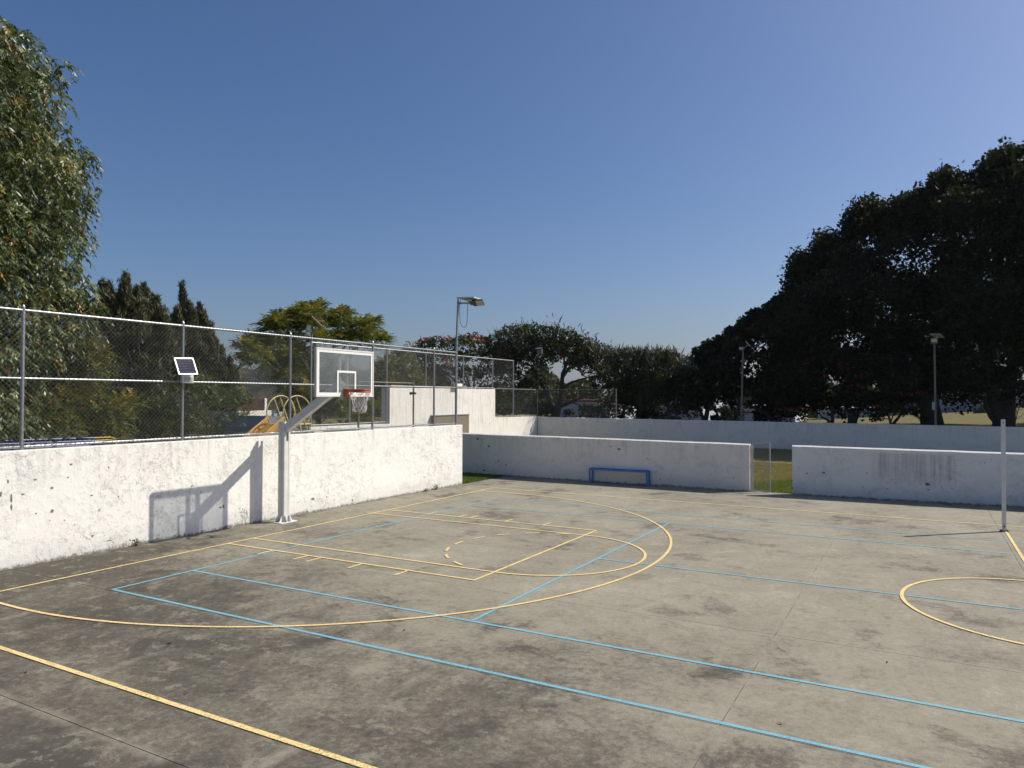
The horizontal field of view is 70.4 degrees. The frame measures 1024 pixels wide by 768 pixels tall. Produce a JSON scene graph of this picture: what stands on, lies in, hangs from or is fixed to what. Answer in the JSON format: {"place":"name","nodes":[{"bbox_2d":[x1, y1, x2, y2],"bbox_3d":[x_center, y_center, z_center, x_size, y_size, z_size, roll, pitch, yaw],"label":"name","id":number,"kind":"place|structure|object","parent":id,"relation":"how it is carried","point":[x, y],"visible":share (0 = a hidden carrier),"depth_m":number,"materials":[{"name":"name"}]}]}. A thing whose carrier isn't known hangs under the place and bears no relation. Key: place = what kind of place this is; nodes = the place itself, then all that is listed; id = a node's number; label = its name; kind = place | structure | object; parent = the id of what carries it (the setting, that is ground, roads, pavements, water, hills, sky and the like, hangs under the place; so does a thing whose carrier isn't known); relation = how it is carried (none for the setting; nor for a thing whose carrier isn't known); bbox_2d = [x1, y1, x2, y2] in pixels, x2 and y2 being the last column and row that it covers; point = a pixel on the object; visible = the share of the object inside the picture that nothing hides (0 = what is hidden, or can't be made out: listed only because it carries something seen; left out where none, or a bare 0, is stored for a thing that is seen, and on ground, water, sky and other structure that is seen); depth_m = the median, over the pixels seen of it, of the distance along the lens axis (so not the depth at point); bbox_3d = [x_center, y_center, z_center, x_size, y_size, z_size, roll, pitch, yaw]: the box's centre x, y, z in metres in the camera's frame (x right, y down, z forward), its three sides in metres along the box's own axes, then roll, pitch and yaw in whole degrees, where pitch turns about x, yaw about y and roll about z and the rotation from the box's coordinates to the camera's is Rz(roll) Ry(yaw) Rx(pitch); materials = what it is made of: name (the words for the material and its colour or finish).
{"place":"outdoors","nodes":[
{"label":"outdoors","id":0,"kind":"place"},
{"bbox_2d":[10,352,816,445],"bbox_3d":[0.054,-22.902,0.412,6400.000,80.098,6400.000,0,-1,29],"label":"terrain","id":1,"kind":"structure","parent":0,"point":[256,393],"depth_m":620.09,"materials":[{"name":"green plant"}]},
{"bbox_2d":[86,269,192,444],"bbox_3d":[-12.943,-0.327,25.164,3.626,7.567,3.832,1,-1,-35],"label":"conifer tree","id":2,"kind":"object","parent":1,"relation":"on","point":[142,301],"visible":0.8,"depth_m":24.62,"materials":[{"name":"green plant"}]},
{"bbox_2d":[156,279,242,439],"bbox_3d":[-12.697,-0.388,29.782,2.844,7.858,4.515,0,-1,29],"label":"slim conifer tree","id":3,"kind":"object","parent":1,"relation":"on","point":[189,314],"visible":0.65,"depth_m":29.41,"materials":[{"name":"green plant"}]},
{"bbox_2d":[151,369,256,440],"bbox_3d":[-11.279,1.496,26.300,2.181,4.171,4.626,0,-1,29],"label":"green shrub","id":4,"kind":"object","parent":1,"relation":"on","point":[197,412],"visible":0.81,"depth_m":26.36,"materials":[{"name":"green plant"}]},
{"bbox_2d":[201,374,253,413],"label":"distant tree","id":5,"kind":"object","parent":1,"relation":"on","point":[243,380],"visible":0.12,"depth_m":67.97,"materials":[{"name":"green plant"}]},
{"bbox_2d":[0,425,461,570],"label":"court wall","id":6,"kind":"structure","parent":1,"relation":"on","point":[58,503],"depth_m":14.78,"materials":[{"name":"white paint"}]},
{"bbox_2d":[0,304,456,449],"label":"chain link fence","id":7,"kind":"object","parent":6,"relation":"on","point":[22,378],"visible":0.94,"depth_m":14.80,"materials":[{"name":"metal"}]},
{"bbox_2d":[173,358,197,390],"bbox_3d":[-6.637,-0.181,14.702,0.264,0.714,0.452,0,-1,29],"label":"solar floodlight","id":8,"kind":"object","parent":7,"relation":"attached to","point":[186,369],"visible":1,"depth_m":14.69,"materials":[{"name":"metal"}]},
{"bbox_2d":[455,297,484,424],"bbox_3d":[-1.348,-0.737,23.407,1.030,4.119,0.540,0,-1,29],"label":"solar street lamp","id":9,"kind":"object","parent":6,"relation":"on","point":[474,301],"visible":1,"depth_m":23.50,"materials":[{"name":"metal"}]},
{"bbox_2d":[207,398,271,438],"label":"brick topped house","id":10,"kind":"structure","parent":1,"relation":"on","point":[256,407],"depth_m":49.48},
{"bbox_2d":[215,415,301,437],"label":"grey sloped house","id":11,"kind":"structure","parent":1,"relation":"on","point":[245,428],"depth_m":43.40,"materials":[{"name":"grey"}]},
{"bbox_2d":[224,297,397,433],"bbox_3d":[-9.615,-0.355,36.061,4.254,8.232,12.225,0,-1,29],"label":"fern leaved tree","id":12,"kind":"object","parent":1,"relation":"on","point":[297,317],"visible":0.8,"depth_m":35.16,"materials":[{"name":"green plant"}]},
{"bbox_2d":[362,344,436,406],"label":"olive green tree","id":13,"kind":"object","parent":1,"relation":"on","point":[404,376],"visible":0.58,"depth_m":47.26,"materials":[{"name":"green plant"}]},
{"bbox_2d":[302,388,537,435],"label":"stepped wall","id":14,"kind":"structure","parent":1,"relation":"on","point":[478,405],"depth_m":39.09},
{"bbox_2d":[310,341,535,426],"bbox_3d":[-3.349,0.180,38.522,0.106,3.520,20.039,0,-1,29],"label":"chain link fence","id":15,"kind":"object","parent":14,"relation":"on","point":[386,361],"visible":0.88,"depth_m":35.19,"materials":[{"name":"metal"}]},
{"bbox_2d":[306,316,321,340],"bbox_3d":[-8.021,-2.285,29.821,0.535,1.080,1.088,0,-1,29],"label":"fence solar lamp","id":16,"kind":"object","parent":15,"relation":"on","point":[308,327],"visible":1,"depth_m":29.81,"materials":[{"name":"grey metal"}]},
{"bbox_2d":[536,347,542,381],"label":"corner lamp","id":17,"kind":"object","parent":14,"relation":"on","point":[539,350],"visible":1,"depth_m":47.37,"materials":[{"name":"grey metal"}]},
{"bbox_2d":[431,414,469,432],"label":"tan shed","id":18,"kind":"structure","parent":1,"relation":"on","point":[463,420],"depth_m":38.63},
{"bbox_2d":[326,428,750,491],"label":"bench wall","id":19,"kind":"structure","parent":1,"relation":"on","point":[709,465],"depth_m":24.08,"materials":[{"name":"white paint"}]},
{"bbox_2d":[750,443,770,491],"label":"gate","id":20,"kind":"structure","parent":19,"relation":"attached to","point":[752,449],"depth_m":21.76,"materials":[{"name":"silver metal"}]},
{"bbox_2d":[374,362,998,417],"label":"distant wood","id":21,"kind":"object","parent":1,"relation":"on","point":[552,380],"visible":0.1,"depth_m":96.74,"materials":[{"name":"green plant"}]},
{"bbox_2d":[538,417,1023,452],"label":"boundary wall","id":22,"kind":"structure","parent":1,"relation":"on","point":[782,435],"depth_m":39.48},
{"bbox_2d":[536,389,616,417],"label":"corner fence","id":23,"kind":"object","parent":22,"relation":"on","point":[615,402],"visible":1,"depth_m":45.87,"materials":[{"name":"metal"}]},
{"bbox_2d":[791,445,1023,507],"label":"court end wall","id":24,"kind":"structure","parent":1,"relation":"on","point":[951,477],"depth_m":19.98,"materials":[{"name":"white paint"}]},
{"bbox_2d":[0,476,1023,767],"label":"concrete court","id":25,"kind":"object","parent":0,"point":[312,690],"visible":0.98,"depth_m":8.53,"materials":[{"name":"grey concrete"}]},
{"bbox_2d":[270,347,373,523],"bbox_3d":[-4.169,1.189,15.904,2.638,3.845,1.785,0,-1,29],"label":"basketball hoop","id":26,"kind":"object","parent":25,"relation":"on","point":[339,388],"visible":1,"depth_m":16.12,"materials":[{"name":"white paint"}]},
{"bbox_2d":[0,488,1023,767],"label":"yellow court lines","id":27,"kind":"object","parent":25,"relation":"on","point":[274,736],"visible":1,"depth_m":9.65,"materials":[{"name":"paint"}]},
{"bbox_2d":[3,491,1023,767],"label":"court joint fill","id":28,"kind":"object","parent":25,"relation":"on","point":[741,689],"visible":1,"depth_m":8.00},
{"bbox_2d":[111,499,1023,767],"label":"blue court lines","id":29,"kind":"object","parent":25,"relation":"on","point":[737,726],"visible":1,"depth_m":8.47,"materials":[{"name":"paint"}]},
{"bbox_2d":[589,467,649,485],"bbox_3d":[3.503,3.032,23.778,2.035,0.480,0.275,0,-1,29],"label":"bench","id":30,"kind":"object","parent":25,"relation":"on","point":[591,469],"visible":1,"depth_m":23.70,"materials":[{"name":"blue paint"}]},
{"bbox_2d":[999,420,1008,531],"bbox_3d":[10.475,1.949,15.473,0.160,2.380,0.149,0,-1,29],"label":"net post","id":31,"kind":"object","parent":25,"relation":"on","point":[1003,465],"visible":1,"depth_m":15.45,"materials":[{"name":"grey metal"}]},
{"bbox_2d":[0,0,1023,394],"label":"sky","id":32,"kind":"structure","parent":0,"point":[635,173],"materials":[{"name":"blue"}]},
{"bbox_2d":[302,407,1023,426],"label":"field","id":33,"kind":"structure","parent":0,"point":[971,418],"depth_m":52.05,"materials":[{"name":"green plant"}]},
{"bbox_2d":[406,332,518,406],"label":"red flowered tree","id":34,"kind":"object","parent":33,"relation":"on","point":[465,340],"visible":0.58,"depth_m":55.63,"materials":[{"name":"green plant"}]},
{"bbox_2d":[523,401,555,416],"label":"bush","id":35,"kind":"object","parent":33,"relation":"on","point":[530,407],"visible":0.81,"depth_m":49.42,"materials":[{"name":"green plant"}]},
{"bbox_2d":[481,312,617,417],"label":"umbrella tree","id":36,"kind":"object","parent":33,"relation":"on","point":[579,354],"visible":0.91,"depth_m":50.16,"materials":[{"name":"green plant"}]},
{"bbox_2d":[578,403,606,417],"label":"bush","id":37,"kind":"object","parent":33,"relation":"on","point":[593,411],"visible":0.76,"depth_m":47.31,"materials":[{"name":"green plant"}]},
{"bbox_2d":[555,400,635,418],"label":"white house","id":38,"kind":"structure","parent":33,"relation":"on","point":[590,402],"depth_m":68.76,"materials":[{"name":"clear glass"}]},
{"bbox_2d":[590,342,703,419],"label":"twiggy tree","id":39,"kind":"object","parent":33,"relation":"on","point":[645,361],"visible":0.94,"depth_m":47.22,"materials":[{"name":"green plant"}]},
{"bbox_2d":[657,415,681,419],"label":"wall shrub","id":40,"kind":"object","parent":33,"relation":"on","point":[669,417],"visible":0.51,"depth_m":44.72,"materials":[{"name":"green plant"}]},
{"bbox_2d":[650,398,723,420],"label":"white house","id":41,"kind":"structure","parent":33,"relation":"on","point":[699,417],"depth_m":63.89,"materials":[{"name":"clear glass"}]},
{"bbox_2d":[716,406,745,420],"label":"bush","id":42,"kind":"object","parent":33,"relation":"on","point":[727,413],"visible":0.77,"depth_m":42.80,"materials":[{"name":"green plant"}]},
{"bbox_2d":[739,341,749,420],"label":"park lamp","id":43,"kind":"object","parent":33,"relation":"on","point":[741,348],"visible":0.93,"depth_m":41.49,"materials":[{"name":"grey metal"}]},
{"bbox_2d":[676,294,819,421],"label":"broad leaved tree","id":44,"kind":"object","parent":33,"relation":"on","point":[717,358],"visible":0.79,"depth_m":44.52,"materials":[{"name":"green plant"}]},
{"bbox_2d":[722,404,808,421],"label":"grey house","id":45,"kind":"structure","parent":33,"relation":"on","point":[748,417],"depth_m":64.84,"materials":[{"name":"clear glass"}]},
{"bbox_2d":[818,407,874,419],"bbox_3d":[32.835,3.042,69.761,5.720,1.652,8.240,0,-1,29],"label":"white house","id":46,"kind":"structure","parent":33,"relation":"on","point":[836,414],"depth_m":66.93,"materials":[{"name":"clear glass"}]},
{"bbox_2d":[768,345,928,423],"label":"dark flowering tree","id":47,"kind":"object","parent":33,"relation":"on","point":[898,381],"visible":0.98,"depth_m":40.30,"materials":[{"name":"green plant"}]},
{"bbox_2d":[760,159,1002,424],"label":"ficus tree","id":48,"kind":"object","parent":33,"relation":"on","point":[832,278],"visible":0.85,"depth_m":41.43,"materials":[{"name":"green plant"}]},
{"bbox_2d":[869,398,929,423],"bbox_3d":[20.643,1.808,38.798,2.965,2.071,1.252,0,-1,29],"label":"twin stem tree","id":49,"kind":"object","parent":33,"relation":"on","point":[902,410],"visible":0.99,"depth_m":38.65,"materials":[{"name":"green plant"}]},
{"bbox_2d":[930,334,944,424],"bbox_3d":[21.602,-0.118,36.896,0.481,4.822,1.114,-1,-1,41],"label":"boundary lamp","id":50,"kind":"object","parent":33,"relation":"on","point":[934,340],"visible":0.97,"depth_m":36.80,"materials":[{"name":"grey metal"}]},
{"bbox_2d":[905,390,1021,413],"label":"long white house","id":51,"kind":"structure","parent":33,"relation":"on","point":[943,406],"depth_m":63.46,"materials":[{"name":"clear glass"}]},
{"bbox_2d":[926,136,1023,426],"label":"forked ficus tree","id":52,"kind":"object","parent":33,"relation":"on","point":[998,173],"visible":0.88,"depth_m":38.43,"materials":[{"name":"green plant"}]},
{"bbox_2d":[974,404,985,412],"bbox_3d":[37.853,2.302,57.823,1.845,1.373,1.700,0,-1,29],"label":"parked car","id":53,"kind":"object","parent":33,"relation":"on","point":[981,409],"visible":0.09,"depth_m":57.40,"materials":[{"name":"metal"}]},
{"bbox_2d":[1008,399,1023,426],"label":"bare sapling","id":54,"kind":"object","parent":33,"relation":"on","point":[1013,424],"visible":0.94,"depth_m":35.83,"materials":[{"name":"brown plant"}]},
{"bbox_2d":[753,449,791,493],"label":"lawn","id":55,"kind":"structure","parent":0,"point":[782,456],"depth_m":35.20,"materials":[{"name":"green plant"}]},
{"bbox_2d":[462,461,791,493],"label":"grass","id":56,"kind":"structure","parent":55,"relation":"on","point":[783,480],"depth_m":25.50,"materials":[{"name":"green plant"}]},
{"label":"playground ground","id":57,"kind":"structure","parent":0,"visible":0},
{"bbox_2d":[0,15,114,450],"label":"ash tree","id":58,"kind":"object","parent":57,"relation":"on","point":[32,231],"visible":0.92,"depth_m":15.26,"materials":[{"name":"green plant"}]},
{"bbox_2d":[0,437,116,449],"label":"climbing frame","id":59,"kind":"object","parent":57,"relation":"on","point":[75,440],"visible":0.6,"depth_m":14.54,"materials":[{"name":"blue paint"}]},
{"bbox_2d":[14,324,155,445],"bbox_3d":[-9.712,0.995,16.430,2.069,4.826,3.457,0,-1,29],"label":"feathery shrub","id":60,"kind":"object","parent":57,"relation":"on","point":[89,404],"visible":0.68,"depth_m":16.39,"materials":[{"name":"green plant"}]},
{"bbox_2d":[243,395,314,436],"bbox_3d":[-7.427,1.771,21.693,0.760,2.885,4.342,0,-1,29],"label":"slide","id":61,"kind":"object","parent":57,"relation":"on","point":[267,426],"visible":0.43,"depth_m":22.14,"materials":[{"name":"plastic"}]},
{"label":"lawn corner","id":62,"kind":"structure","parent":0,"visible":0},
{"bbox_2d":[357,380,415,429],"bbox_3d":[-4.613,1.594,27.463,0.335,3.549,3.318,0,-1,29],"label":"steel gate frame","id":63,"kind":"object","parent":62,"relation":"on","point":[410,393],"visible":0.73,"depth_m":27.50,"materials":[{"name":"grey metal"}]}
]}

